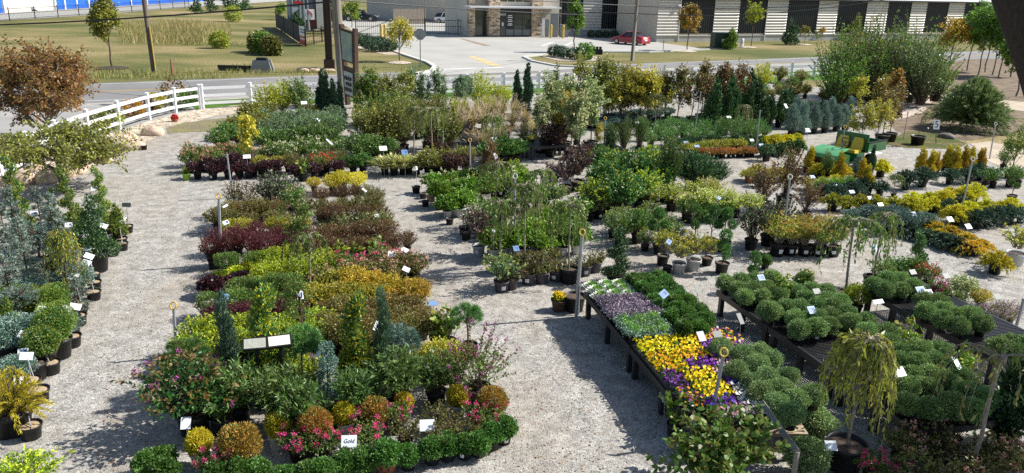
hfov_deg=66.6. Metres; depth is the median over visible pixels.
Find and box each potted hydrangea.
[419,170,446,184]
[425,178,454,198]
[432,194,463,217]
[437,169,454,181]
[442,168,465,179]
[444,180,468,193]
[447,192,470,216]
[454,173,484,194]
[454,187,481,207]
[455,176,483,193]
[458,168,476,177]
[474,174,501,200]
[476,222,514,256]
[486,170,505,197]
[490,164,522,197]
[497,223,520,256]
[505,165,532,193]
[507,224,538,249]
[516,215,532,246]
[522,206,548,220]
[522,216,554,252]
[526,227,560,257]
[541,213,574,250]
[542,205,571,220]
[548,228,577,255]
[555,197,587,215]
[560,219,599,254]
[568,195,593,214]
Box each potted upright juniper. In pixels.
[780,101,803,134]
[787,95,802,112]
[796,100,812,134]
[807,100,814,118]
[807,101,824,133]
[818,100,829,125]
[818,106,833,132]
[828,96,836,115]
[831,103,847,131]
[840,96,855,116]
[841,104,852,130]
[850,153,862,177]
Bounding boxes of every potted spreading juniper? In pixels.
[809,182,834,199]
[818,192,846,211]
[827,182,850,199]
[833,195,859,211]
[840,180,866,196]
[846,193,873,208]
[853,180,871,196]
[856,175,879,194]
[861,194,890,206]
[870,180,891,195]
[883,195,907,208]
[889,168,921,189]
[892,221,924,239]
[900,226,930,240]
[911,228,937,245]
[913,166,939,187]
[925,232,957,253]
[933,233,972,256]
[934,198,957,212]
[936,168,965,184]
[953,194,974,206]
[958,165,981,183]
[960,208,995,228]
[969,162,989,180]
[978,207,1002,227]
[988,205,1012,225]
[1002,203,1023,224]
[1015,206,1023,222]
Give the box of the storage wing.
[558,0,617,35]
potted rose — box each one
[176,146,204,172]
[179,140,203,157]
[188,444,225,472]
[189,150,214,171]
[193,143,209,153]
[201,145,225,158]
[207,444,238,464]
[211,142,232,157]
[223,141,241,151]
[231,143,255,164]
[251,145,265,155]
[261,138,285,157]
[270,140,292,156]
[274,423,313,462]
[285,137,309,157]
[288,426,328,459]
[292,134,320,155]
[303,263,335,298]
[305,139,323,156]
[306,421,342,457]
[309,153,329,175]
[315,398,337,430]
[316,151,334,173]
[319,134,338,151]
[320,249,357,268]
[328,259,363,280]
[330,133,348,157]
[338,250,359,264]
[344,256,382,271]
[348,404,379,439]
[348,420,385,448]
[355,251,372,270]
[361,242,401,262]
[366,254,401,282]
[368,249,398,270]
[374,396,417,434]
[383,247,422,279]
[387,415,422,442]
[399,249,431,278]
[400,256,426,274]
[416,398,448,433]
[422,419,456,443]
[434,405,466,432]
[441,415,481,432]
[459,393,493,429]
[460,196,496,238]
[469,195,499,227]
[471,402,511,427]
[486,194,518,226]
[498,267,525,290]
[509,249,532,272]
[517,260,541,285]
[527,249,545,266]
[528,258,556,284]
[535,246,562,267]
[544,256,571,281]
[553,257,582,268]
[574,253,597,276]
[584,249,605,273]
[852,445,897,472]
[870,459,914,472]
[874,421,932,469]
[889,444,943,472]
[902,410,959,462]
[915,261,944,284]
[915,421,972,472]
[924,275,955,293]
[928,281,952,296]
[938,451,995,472]
[944,412,981,452]
[950,446,1016,472]
[958,436,1012,470]
[974,424,1023,472]
[994,442,1023,472]
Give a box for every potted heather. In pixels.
[694,147,709,153]
[710,147,719,157]
[712,147,723,157]
[717,147,730,158]
[725,147,737,157]
[735,149,744,157]
[738,145,749,156]
[743,146,755,157]
[750,146,758,156]
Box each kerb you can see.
[392,49,436,73]
[522,48,709,68]
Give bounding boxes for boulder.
[0,176,10,186]
[14,169,37,185]
[35,168,65,184]
[66,168,77,177]
[76,166,87,174]
[110,134,133,143]
[121,140,147,150]
[124,132,138,139]
[140,126,164,135]
[296,67,309,71]
[309,67,319,72]
[937,133,954,138]
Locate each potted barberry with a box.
[197,235,228,269]
[199,301,238,316]
[203,227,227,253]
[216,225,246,264]
[222,302,248,324]
[224,220,248,255]
[231,300,252,312]
[239,227,266,260]
[241,217,268,250]
[256,230,284,253]
[266,222,286,246]
[269,295,296,318]
[281,229,305,249]
[290,222,312,252]
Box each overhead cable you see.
[0,1,330,25]
[341,0,585,14]
[522,0,633,5]
[561,11,633,13]
[638,0,880,15]
[641,0,868,8]
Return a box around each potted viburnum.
[645,420,752,472]
[675,397,790,472]
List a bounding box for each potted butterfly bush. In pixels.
[186,365,259,436]
[211,353,268,425]
[241,357,316,422]
[262,374,332,438]
[325,363,392,426]
[362,342,426,413]
[364,351,388,387]
[407,346,466,407]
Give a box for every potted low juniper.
[678,141,694,154]
[692,141,707,153]
[701,139,717,147]
[706,139,721,147]
[714,139,727,147]
[719,138,733,148]
[725,138,738,147]
[736,137,747,148]
[739,135,753,145]
[740,168,753,182]
[744,134,759,148]
[748,163,762,176]
[754,135,763,147]
[761,135,771,143]
[767,134,781,145]
[772,133,785,144]
[775,144,790,156]
[781,134,790,142]
[784,141,796,153]
[786,134,796,140]
[793,139,807,153]
[794,133,805,141]
[801,175,817,187]
[807,163,826,178]
[820,164,834,175]
[828,174,843,181]
[844,164,856,178]
[874,158,894,176]
[897,196,928,212]
[902,191,922,199]
[916,197,931,211]
[917,191,935,198]
[925,196,943,212]
[933,188,955,199]
[934,190,957,209]
[938,203,971,225]
[944,187,962,196]
[952,200,983,223]
[955,185,980,200]
[964,182,989,201]
[974,249,1019,275]
[977,199,1001,207]
[994,199,1017,219]
[1004,197,1023,209]
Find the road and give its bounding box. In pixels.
[0,50,1001,106]
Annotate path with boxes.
[859,96,931,119]
[970,141,1023,167]
[1000,100,1023,110]
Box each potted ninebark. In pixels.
[253,167,286,213]
[260,171,293,202]
[274,177,308,216]
[304,232,341,265]
[305,223,330,252]
[307,205,331,222]
[310,186,330,203]
[318,200,351,233]
[320,221,348,249]
[322,231,349,251]
[330,183,354,203]
[341,218,366,241]
[341,232,372,253]
[346,201,376,223]
[350,184,362,201]
[351,218,380,238]
[355,235,382,258]
[370,204,394,218]
[373,217,401,240]
[375,230,407,251]
[394,146,408,155]
[395,229,420,253]
[425,135,441,149]
[433,141,453,152]
[439,151,463,172]
[449,151,462,174]
[459,150,474,169]
[538,121,567,149]
[538,124,566,157]
[555,122,570,149]
[571,142,594,171]
[582,142,594,166]
[735,205,777,250]
[753,197,793,246]
[768,197,803,241]
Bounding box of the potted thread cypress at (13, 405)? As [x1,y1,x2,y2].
[0,365,53,438]
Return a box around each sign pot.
[16,418,42,441]
[28,373,41,384]
[28,383,49,404]
[46,357,60,376]
[70,331,81,348]
[73,299,88,311]
[77,311,87,326]
[85,288,101,301]
[87,278,101,288]
[90,270,100,278]
[108,246,118,256]
[114,236,127,241]
[116,240,128,250]
[125,224,133,233]
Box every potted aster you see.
[969,301,1005,318]
[984,299,1017,329]
[991,299,1023,323]
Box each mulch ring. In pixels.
[96,66,128,69]
[388,61,410,63]
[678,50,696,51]
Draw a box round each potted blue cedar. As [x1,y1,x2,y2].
[0,185,42,258]
[0,202,44,287]
[0,246,26,314]
[3,214,53,284]
[29,186,49,242]
[36,190,72,271]
[59,238,93,287]
[67,265,95,310]
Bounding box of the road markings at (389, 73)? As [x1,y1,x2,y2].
[89,51,984,84]
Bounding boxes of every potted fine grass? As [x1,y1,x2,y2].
[810,176,830,183]
[826,175,840,192]
[835,176,845,184]
[843,174,854,181]
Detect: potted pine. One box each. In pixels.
[280,322,325,394]
[384,321,422,381]
[451,300,484,359]
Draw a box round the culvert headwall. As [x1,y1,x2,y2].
[217,57,275,72]
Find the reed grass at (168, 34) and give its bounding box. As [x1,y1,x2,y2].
[113,17,231,45]
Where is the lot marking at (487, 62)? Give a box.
[468,56,500,65]
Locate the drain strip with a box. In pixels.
[462,39,489,45]
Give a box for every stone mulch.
[358,45,406,54]
[545,56,599,60]
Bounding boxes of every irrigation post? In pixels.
[169,301,176,338]
[216,193,221,252]
[226,154,232,198]
[468,138,471,168]
[512,173,517,250]
[574,229,585,317]
[694,92,701,128]
[712,347,727,402]
[756,110,760,147]
[783,174,792,241]
[962,156,974,205]
[989,122,996,158]
[1015,298,1023,325]
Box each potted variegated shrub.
[644,189,658,200]
[646,183,668,206]
[658,177,685,211]
[671,191,702,219]
[678,178,705,198]
[690,185,722,219]
[692,174,728,198]
[710,184,742,217]
[727,191,752,217]
[738,191,766,217]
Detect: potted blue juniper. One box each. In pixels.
[594,119,608,130]
[601,112,615,116]
[603,116,621,128]
[613,114,629,122]
[626,110,635,115]
[629,116,638,122]
[631,108,645,115]
[645,110,659,116]
[651,109,666,116]
[660,107,675,116]
[840,208,867,222]
[856,204,884,218]
[871,206,896,222]
[875,217,900,233]
[884,204,909,212]
[892,209,921,231]
[902,216,923,224]
[914,210,941,226]
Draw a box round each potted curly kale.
[610,312,633,332]
[615,317,640,337]
[621,322,647,343]
[629,311,647,321]
[634,317,654,326]
[639,323,660,340]
[643,309,663,323]
[649,316,671,331]
[653,320,676,339]
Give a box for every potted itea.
[761,211,801,256]
[774,215,816,256]
[787,217,826,256]
[794,212,823,242]
[802,218,846,256]
[813,210,843,243]
[819,221,855,257]
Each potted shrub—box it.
[203,128,230,147]
[206,121,240,144]
[216,113,237,140]
[229,122,244,143]
[234,100,256,116]
[237,99,265,112]
[244,110,261,136]
[246,107,270,135]
[251,121,281,155]
[253,107,278,123]
[255,99,282,116]
[256,115,286,132]
[266,126,296,145]
[267,114,296,131]
[269,107,294,125]
[281,124,310,145]
[282,151,306,174]
[284,118,304,128]
[285,110,303,119]
[289,193,319,216]
[292,113,317,140]
[294,105,317,120]
[296,103,319,114]
[300,153,315,172]
[301,115,332,152]
[310,110,333,127]
[310,196,335,212]
[316,146,334,161]
[320,104,347,120]
[321,125,343,151]
[325,112,350,139]
[329,149,347,158]
[331,197,353,210]
[339,131,372,165]
[346,193,372,210]
[355,133,390,165]
[358,183,374,204]
[360,194,386,210]
[365,133,385,156]
[365,186,386,201]
[368,210,394,235]
[380,134,401,156]
[413,143,443,172]
[438,145,455,172]
[444,148,466,168]
[451,143,476,167]
[481,248,525,292]
[506,188,523,215]
[516,188,535,212]
[528,189,548,207]
[534,133,540,140]
[536,181,559,206]
[547,182,568,203]
[569,127,586,144]
[578,193,602,221]
[592,192,613,219]
[601,210,621,237]
[603,201,614,215]
[604,211,636,244]
[607,203,631,220]
[619,206,638,230]
[623,206,654,243]
[626,208,653,229]
[635,226,655,251]
[636,207,654,216]
[638,200,661,227]
[646,217,676,236]
[656,208,678,232]
[659,388,696,436]
[668,218,689,246]
[675,194,701,223]
[689,200,711,223]
[700,195,723,219]
[715,192,739,221]
[764,87,777,101]
[772,65,789,80]
[772,79,788,93]
[774,83,789,95]
[783,75,800,87]
[790,83,804,97]
[793,68,809,85]
[800,81,813,98]
[817,86,831,104]
[865,255,898,275]
[888,256,915,272]
[895,251,931,277]
[949,285,974,304]
[977,166,998,187]
[984,165,1005,187]
[996,150,1015,169]
[1003,163,1023,187]
[1011,164,1023,185]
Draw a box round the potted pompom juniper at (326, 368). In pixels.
[314,340,340,411]
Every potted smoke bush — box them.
[458,201,496,255]
[538,158,567,199]
[554,151,581,194]
[558,145,595,190]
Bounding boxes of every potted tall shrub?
[249,79,282,106]
[265,76,293,115]
[284,72,314,109]
[345,102,388,154]
[349,91,375,125]
[359,101,398,155]
[361,82,395,120]
[375,78,404,109]
[375,98,411,154]
[383,84,408,111]
[387,94,419,139]
[390,102,418,150]
[403,94,429,138]
[411,105,440,149]
[421,90,454,131]
[423,99,445,110]
[423,111,448,147]
[433,106,464,148]
[469,68,497,111]
[491,82,505,101]
[495,82,511,108]
[754,59,776,83]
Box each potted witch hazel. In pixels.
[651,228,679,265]
[664,234,701,273]
[677,228,710,271]
[697,235,720,265]
[998,223,1023,266]
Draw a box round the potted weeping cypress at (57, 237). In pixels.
[41,228,86,301]
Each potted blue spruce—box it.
[0,282,39,318]
[0,311,43,364]
[0,312,53,343]
[0,353,38,379]
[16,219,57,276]
[17,272,49,303]
[27,308,86,332]
[37,271,67,286]
[51,261,96,295]
[63,227,79,264]
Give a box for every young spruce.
[187,0,203,12]
[203,0,220,11]
[221,0,234,8]
[230,0,244,8]
[239,0,252,8]
[290,9,305,26]
[721,27,738,49]
[780,17,799,44]
[847,12,863,40]
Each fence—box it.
[0,0,189,20]
[0,84,201,175]
[199,61,831,108]
[275,12,299,41]
[304,26,323,46]
[425,18,460,33]
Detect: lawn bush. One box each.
[207,29,231,48]
[223,4,242,21]
[246,29,259,52]
[252,30,276,53]
[259,34,284,55]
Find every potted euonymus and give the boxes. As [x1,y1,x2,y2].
[0,444,75,472]
[160,335,211,397]
[166,328,213,353]
[174,314,216,338]
[174,328,217,365]
[189,313,232,356]
[197,309,244,341]
[205,327,248,360]
[226,326,252,363]
[231,313,248,330]
[235,312,249,333]
[268,316,287,325]
[271,312,293,323]
[277,320,312,361]
[277,322,294,355]
[281,303,314,324]
[283,352,309,375]
[295,317,327,351]
[298,355,330,392]
[300,304,337,323]
[315,219,334,231]
[326,211,353,234]
[350,211,374,227]
[369,210,395,226]
[842,282,875,312]
[945,272,981,298]
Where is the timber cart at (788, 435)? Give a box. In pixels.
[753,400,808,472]
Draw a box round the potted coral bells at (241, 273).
[230,269,251,287]
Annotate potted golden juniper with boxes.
[920,220,943,229]
[928,228,948,242]
[936,225,958,232]
[941,235,968,254]
[949,229,964,234]
[951,239,988,257]
[957,231,980,239]
[974,238,997,252]
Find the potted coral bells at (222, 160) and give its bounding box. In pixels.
[216,156,229,171]
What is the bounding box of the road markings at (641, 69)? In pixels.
[106,55,983,91]
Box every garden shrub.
[88,112,111,129]
[98,104,125,128]
[120,98,145,117]
[132,95,156,112]
[148,92,167,109]
[155,75,189,102]
[168,89,193,109]
[185,86,203,101]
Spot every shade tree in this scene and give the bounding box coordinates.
[937,16,975,60]
[961,9,989,70]
[965,0,1001,75]
[969,3,991,71]
[976,21,998,74]
[990,16,1005,77]
[991,0,1023,95]
[993,39,1019,95]
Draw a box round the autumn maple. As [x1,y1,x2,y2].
[0,33,102,130]
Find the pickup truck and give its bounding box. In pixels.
[342,9,378,21]
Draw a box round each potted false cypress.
[677,146,725,194]
[707,158,736,189]
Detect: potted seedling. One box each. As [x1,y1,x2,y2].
[182,166,190,180]
[296,157,309,181]
[331,239,349,255]
[349,241,364,260]
[366,234,387,253]
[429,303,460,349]
[774,272,793,294]
[798,268,814,283]
[892,314,923,344]
[950,345,980,378]
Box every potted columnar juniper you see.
[211,288,240,369]
[314,68,323,112]
[319,71,330,115]
[327,78,337,113]
[334,78,347,118]
[371,283,392,396]
[510,69,522,113]
[519,62,534,113]
[868,145,876,174]
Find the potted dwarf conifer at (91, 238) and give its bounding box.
[69,193,125,272]
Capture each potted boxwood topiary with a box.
[647,206,670,254]
[690,204,702,239]
[703,204,721,249]
[714,206,737,252]
[715,228,732,273]
[747,250,762,272]
[1007,172,1020,199]
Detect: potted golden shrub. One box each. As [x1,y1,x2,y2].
[248,259,285,280]
[254,245,281,263]
[267,257,298,273]
[272,244,293,261]
[282,242,306,260]
[283,253,320,280]
[304,246,342,269]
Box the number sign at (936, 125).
[933,120,939,132]
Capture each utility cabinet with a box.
[541,18,544,36]
[545,19,548,36]
[550,14,558,36]
[559,24,567,36]
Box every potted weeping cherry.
[280,231,329,304]
[480,115,506,140]
[483,196,525,274]
[499,180,549,270]
[520,168,557,208]
[547,199,588,284]
[812,327,899,472]
[813,215,891,300]
[856,211,903,283]
[887,174,904,196]
[930,340,1023,472]
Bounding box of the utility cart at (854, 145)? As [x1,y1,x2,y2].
[807,130,887,166]
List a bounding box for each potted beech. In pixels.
[743,157,787,213]
[770,143,811,207]
[791,176,826,218]
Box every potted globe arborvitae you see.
[182,426,213,470]
[213,420,263,461]
[263,410,292,450]
[295,405,333,444]
[331,399,356,436]
[358,394,388,433]
[393,391,414,424]
[445,383,468,418]
[475,384,509,418]
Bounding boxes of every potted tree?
[235,111,260,176]
[275,181,315,266]
[278,272,315,368]
[351,74,367,109]
[353,62,380,100]
[360,64,386,101]
[373,72,397,104]
[389,68,417,100]
[405,64,426,100]
[414,75,432,104]
[429,66,448,111]
[451,74,469,114]
[459,73,475,111]
[478,135,499,170]
[529,92,556,152]
[541,67,569,121]
[546,92,566,123]
[549,62,569,92]
[551,88,574,150]
[556,72,577,139]
[557,88,587,159]
[562,50,596,127]
[569,90,596,147]
[572,64,602,128]
[582,51,616,127]
[582,74,611,143]
[592,89,612,116]
[594,123,603,142]
[596,55,626,127]
[604,67,637,127]
[616,63,637,118]
[617,63,633,85]
[620,65,648,127]
[621,88,637,113]
[625,62,661,126]
[633,71,662,125]
[636,72,651,115]
[641,103,662,117]
[648,70,678,123]
[656,65,677,124]
[671,62,692,125]
[685,67,709,123]
[695,57,715,121]
[703,73,718,117]
[714,62,738,105]
[721,61,743,97]
[734,57,751,96]
[846,99,879,133]
[865,97,896,138]
[875,89,900,142]
[882,81,910,141]
[910,106,931,145]
[999,118,1023,177]
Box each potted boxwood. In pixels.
[0,283,20,304]
[13,284,49,315]
[19,324,63,361]
[29,283,64,311]
[29,299,78,360]
[36,281,73,308]
[193,290,230,310]
[212,251,240,269]
[214,285,256,308]
[223,275,260,300]
[239,249,268,265]
[239,289,256,301]
[243,275,278,290]
[258,249,278,261]
[262,271,293,300]
[267,291,294,301]
[277,272,311,297]
[281,280,316,301]
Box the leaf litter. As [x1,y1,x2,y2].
[96,124,1003,472]
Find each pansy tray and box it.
[631,335,666,353]
[637,341,673,361]
[644,350,679,369]
[651,358,689,378]
[658,368,689,396]
[661,332,695,347]
[668,340,702,354]
[673,385,705,415]
[676,346,711,362]
[677,365,715,382]
[685,354,718,371]
[685,374,724,391]
[690,329,724,345]
[694,383,735,401]
[699,337,730,349]
[701,392,739,415]
[705,345,739,360]
[707,326,733,339]
[710,363,739,377]
[711,333,743,347]
[713,353,748,370]
[713,401,754,425]
[721,371,750,389]
[728,380,752,397]
[735,390,772,406]
[747,399,780,421]
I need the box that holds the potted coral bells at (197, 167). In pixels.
[186,160,204,179]
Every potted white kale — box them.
[581,280,600,294]
[586,284,606,300]
[590,290,608,304]
[599,279,615,285]
[602,284,619,290]
[607,288,624,295]
[612,279,628,285]
[617,283,633,290]
[623,288,637,296]
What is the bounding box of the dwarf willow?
[922,75,1017,136]
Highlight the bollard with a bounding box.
[380,24,382,36]
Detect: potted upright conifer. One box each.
[602,122,620,160]
[617,116,633,149]
[631,114,651,151]
[655,134,689,202]
[820,149,835,177]
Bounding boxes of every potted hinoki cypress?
[0,296,25,335]
[72,206,89,226]
[104,202,131,241]
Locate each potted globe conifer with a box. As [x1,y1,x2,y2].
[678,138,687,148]
[686,136,694,145]
[691,136,702,142]
[699,135,709,142]
[704,134,717,139]
[711,134,722,140]
[732,132,744,146]
[758,144,775,161]
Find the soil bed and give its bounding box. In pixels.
[862,59,1023,139]
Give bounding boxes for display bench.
[453,128,523,157]
[525,140,567,160]
[584,143,625,153]
[584,292,677,372]
[630,347,801,449]
[716,289,786,343]
[768,323,866,398]
[833,369,1008,462]
[863,283,987,337]
[922,313,1023,384]
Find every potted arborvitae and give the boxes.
[244,280,286,408]
[335,289,373,395]
[701,75,723,129]
[720,84,735,123]
[721,73,742,126]
[738,78,744,110]
[740,81,757,121]
[744,66,757,93]
[753,77,765,118]
[756,94,770,123]
[767,93,777,127]
[774,95,786,127]
[777,87,790,125]
[788,86,795,108]
[802,145,815,173]
[832,150,847,177]
[857,157,866,179]
[862,164,875,194]
[914,146,929,168]
[926,149,937,174]
[934,151,942,176]
[941,144,954,170]
[948,145,962,170]
[961,144,970,169]
[968,145,976,169]
[977,147,987,167]
[987,350,1023,449]
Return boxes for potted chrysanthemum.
[128,446,156,472]
[144,444,179,462]
[146,453,184,472]
[200,454,227,472]
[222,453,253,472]
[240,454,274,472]
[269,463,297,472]
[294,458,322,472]
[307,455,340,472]
[330,446,359,472]
[351,443,380,472]
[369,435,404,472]
[397,442,421,471]
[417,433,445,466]
[434,428,460,462]
[454,431,479,460]
[466,428,496,458]
[479,419,507,451]
[493,414,519,445]
[623,271,638,283]
[629,274,649,285]
[632,279,649,292]
[639,271,651,276]
[639,283,659,295]
[644,291,659,302]
[645,273,659,285]
[649,281,663,285]
[650,268,667,278]
[653,297,669,309]
[657,274,674,283]
[658,284,670,291]
[659,277,678,287]
[661,306,681,327]
[664,292,685,307]
[667,299,687,312]
[669,284,685,290]
[673,317,695,339]
[674,288,687,294]
[678,305,697,315]
[679,292,698,301]
[681,312,702,327]
[686,300,699,306]
[692,317,711,336]
[694,302,709,318]
[696,310,716,327]
[706,336,733,356]
[715,273,734,293]
[723,358,748,380]
[727,280,748,301]
[730,343,755,360]
[733,271,751,285]
[734,288,756,308]
[736,369,763,389]
[745,352,770,372]
[746,280,763,302]
[746,379,774,403]
[747,270,761,281]
[750,341,773,356]
[752,287,773,305]
[754,300,775,323]
[754,365,780,380]
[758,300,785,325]
[758,347,784,367]
[759,279,773,296]
[761,253,772,269]
[761,390,789,420]
[762,268,782,287]
[763,379,785,394]
[770,286,790,301]
[771,376,794,397]
[774,400,806,430]
[777,365,801,386]
[778,297,800,321]
[781,434,833,472]
[784,307,808,325]
[785,386,812,413]
[786,281,798,298]
[786,318,811,342]
[788,283,808,298]
[790,297,810,316]
[792,271,814,283]
[794,289,815,302]
[800,382,828,410]
[802,406,841,443]
[803,281,821,290]
[804,307,826,320]
[807,295,828,315]
[807,316,829,341]
[812,290,832,304]
[819,282,837,293]
[822,305,843,324]
[823,296,843,313]
[823,315,842,337]
[832,292,851,310]
[837,302,857,321]
[838,311,864,333]
[853,321,879,335]
[858,311,877,325]
[864,275,883,295]
[873,279,896,301]
[876,270,899,283]
[876,321,902,337]
[877,376,903,394]
[883,332,903,348]
[889,271,910,281]
[891,374,922,399]
[893,349,914,365]
[893,390,921,418]
[894,281,913,300]
[894,341,914,360]
[900,364,926,384]
[903,276,926,299]
[903,350,934,366]
[908,337,935,359]
[910,289,936,311]
[912,375,943,398]
[913,300,938,323]
[915,395,950,424]
[920,362,945,386]
[922,350,951,368]
[929,308,955,333]
[930,338,954,356]
[932,291,952,307]
[934,300,953,319]
[935,369,962,395]
[937,355,961,380]
[938,390,973,423]
[947,305,968,320]
[947,315,972,337]
[947,364,976,380]
[947,379,979,399]
[954,395,992,425]
[959,304,983,320]
[960,380,987,398]
[969,311,996,337]
[972,385,1004,413]
[983,336,1011,359]
[996,332,1022,344]
[1000,340,1023,364]
[1011,334,1023,351]
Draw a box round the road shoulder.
[2,69,818,109]
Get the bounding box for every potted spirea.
[202,203,229,232]
[217,199,242,216]
[217,208,245,223]
[221,217,237,231]
[232,217,252,236]
[234,197,261,216]
[239,211,260,229]
[241,195,270,224]
[251,154,269,174]
[260,207,283,222]
[262,196,289,212]
[262,216,278,231]
[265,207,290,233]
[270,155,284,167]
[273,213,294,238]
[281,154,289,172]
[295,216,313,231]
[301,279,335,310]
[304,176,321,191]
[309,309,340,345]
[313,273,333,296]
[313,299,339,311]
[314,266,347,286]
[314,280,347,315]
[315,312,341,355]
[322,172,342,195]
[325,320,367,353]
[327,292,361,317]
[329,169,351,191]
[333,264,375,287]
[334,279,368,301]
[338,263,363,294]
[343,305,377,329]
[344,170,367,189]
[355,296,377,317]
[360,268,396,290]
[360,282,379,304]
[360,318,379,351]
[365,308,394,321]
[368,280,396,297]
[370,270,404,291]
[372,291,405,311]
[381,284,402,311]
[384,304,411,319]
[388,318,410,350]
[392,276,435,307]
[393,311,430,351]
[394,293,432,313]
[395,276,428,296]
[402,343,431,381]
[405,305,436,340]
[418,309,455,346]
[419,337,457,377]
[423,335,460,372]
[967,286,994,305]
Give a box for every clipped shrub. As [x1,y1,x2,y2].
[358,35,368,45]
[359,37,371,47]
[364,39,376,49]
[370,39,382,51]
[380,40,392,51]
[385,40,398,51]
[547,44,558,55]
[553,44,564,56]
[556,45,570,57]
[565,46,575,58]
[575,41,596,59]
[587,29,595,37]
[595,29,602,37]
[602,30,610,37]
[611,30,618,36]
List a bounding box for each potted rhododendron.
[465,164,489,178]
[478,159,508,172]
[507,158,528,187]
[573,175,612,218]
[583,157,633,186]
[584,141,612,170]
[598,167,650,210]
[599,148,624,161]
[610,145,656,196]
[626,166,664,210]
[632,157,678,201]
[640,141,671,169]
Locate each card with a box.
[13,376,31,428]
[17,330,31,379]
[17,348,28,353]
[19,352,38,391]
[30,211,39,245]
[65,222,71,227]
[70,303,81,312]
[81,245,92,266]
[82,260,94,292]
[83,252,94,281]
[122,203,130,223]
[180,417,190,434]
[242,336,267,410]
[243,154,250,163]
[267,333,291,376]
[341,435,356,447]
[379,146,386,160]
[388,251,395,262]
[401,150,407,177]
[402,266,409,276]
[420,419,434,433]
[429,301,437,308]
[513,245,519,250]
[659,289,668,306]
[659,392,665,416]
[666,238,671,258]
[693,285,701,303]
[696,331,706,350]
[712,330,722,337]
[736,313,744,329]
[757,274,765,280]
[807,306,816,313]
[812,288,820,296]
[824,440,837,460]
[871,245,879,272]
[872,299,883,317]
[897,366,906,389]
[909,269,916,283]
[915,286,924,291]
[942,273,950,284]
[946,217,953,225]
[951,357,960,369]
[993,294,1001,314]
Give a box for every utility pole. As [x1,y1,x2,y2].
[142,0,156,73]
[331,0,344,102]
[630,0,638,60]
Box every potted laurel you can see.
[331,158,349,171]
[343,153,363,173]
[354,151,374,172]
[474,141,498,159]
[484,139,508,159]
[493,134,519,161]
[502,138,522,162]
[510,137,531,162]
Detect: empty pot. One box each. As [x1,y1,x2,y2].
[0,405,24,440]
[19,357,47,380]
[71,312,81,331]
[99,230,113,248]
[411,185,420,193]
[419,192,425,198]
[421,199,428,206]
[426,194,434,201]
[445,217,453,224]
[455,207,466,217]
[459,225,468,234]
[461,230,471,240]
[563,290,584,312]
[662,264,671,273]
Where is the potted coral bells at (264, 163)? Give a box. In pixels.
[254,158,272,177]
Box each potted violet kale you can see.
[594,293,614,311]
[598,297,621,314]
[601,303,622,321]
[606,307,627,325]
[607,291,624,301]
[617,296,633,305]
[617,301,632,310]
[620,291,636,299]
[624,307,643,315]
[627,295,646,306]
[627,300,645,309]
[634,291,643,299]
[634,305,653,315]
[635,295,652,301]
[641,298,659,308]
[648,303,662,317]
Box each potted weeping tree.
[398,105,427,157]
[417,105,448,147]
[474,161,516,223]
[645,94,666,129]
[734,104,752,136]
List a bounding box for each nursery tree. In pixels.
[805,41,865,105]
[808,22,877,99]
[817,23,862,70]
[825,29,882,102]
[840,3,893,97]
[847,23,906,101]
[848,73,870,108]
[856,26,891,90]
[866,9,915,80]
[870,77,891,112]
[873,23,931,77]
[879,73,896,95]
[885,14,946,102]
[887,67,906,123]
[889,37,955,104]
[897,9,947,62]
[906,27,964,96]
[919,30,972,93]
[929,55,971,101]
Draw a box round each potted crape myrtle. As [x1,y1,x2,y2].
[110,336,257,437]
[434,319,519,408]
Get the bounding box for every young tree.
[84,0,124,65]
[275,3,286,14]
[330,0,332,28]
[341,0,361,26]
[384,15,417,60]
[563,0,587,51]
[676,2,702,49]
[743,1,767,44]
[800,25,811,43]
[818,25,827,35]
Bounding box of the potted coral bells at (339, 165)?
[326,159,346,175]
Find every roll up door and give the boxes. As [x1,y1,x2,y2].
[56,0,63,8]
[65,0,75,8]
[77,0,87,6]
[111,0,129,5]
[132,0,141,4]
[148,0,157,3]
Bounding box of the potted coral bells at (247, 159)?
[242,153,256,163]
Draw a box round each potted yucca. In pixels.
[365,154,398,175]
[371,152,409,175]
[394,154,421,174]
[404,154,417,174]
[406,155,427,173]
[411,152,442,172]
[433,159,447,172]
[521,133,535,141]
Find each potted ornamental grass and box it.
[447,91,464,119]
[449,103,470,133]
[456,94,471,118]
[456,98,476,123]
[461,101,485,130]
[463,125,487,134]
[468,121,494,155]
[471,99,489,123]
[473,95,483,117]
[474,101,499,129]
[478,88,493,115]
[478,122,500,132]
[482,93,507,114]
[489,92,500,114]
[489,93,510,117]
[490,105,511,127]
[491,124,514,138]
[495,118,520,134]
[503,93,526,120]
[504,103,523,131]
[507,116,537,139]
[515,117,537,130]
[516,102,534,124]
[527,119,538,133]
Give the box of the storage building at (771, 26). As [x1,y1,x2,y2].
[616,0,990,41]
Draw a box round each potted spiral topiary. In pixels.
[0,154,37,254]
[44,186,64,249]
[53,164,82,247]
[89,164,112,229]
[598,225,631,280]
[909,228,928,279]
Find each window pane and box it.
[506,29,512,34]
[514,14,521,28]
[514,29,521,34]
[522,29,529,34]
[523,14,530,28]
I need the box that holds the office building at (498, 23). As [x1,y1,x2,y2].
[445,0,561,36]
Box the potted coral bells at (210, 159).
[198,156,215,172]
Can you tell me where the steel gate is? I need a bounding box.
[355,18,424,33]
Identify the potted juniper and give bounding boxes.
[644,127,660,148]
[652,118,666,126]
[652,122,666,140]
[659,128,676,147]
[660,121,676,136]
[662,124,680,137]
[663,114,679,126]
[676,121,693,137]
[677,116,690,128]
[682,128,701,137]
[689,113,701,127]
[689,119,702,130]
[692,126,707,140]
[697,118,712,134]
[704,128,715,136]
[713,120,726,129]
[713,125,726,136]
[717,116,733,135]
[727,123,743,136]
[731,117,749,127]
[738,121,755,136]
[745,118,756,133]
[751,124,763,135]
[755,117,765,133]
[761,123,771,135]

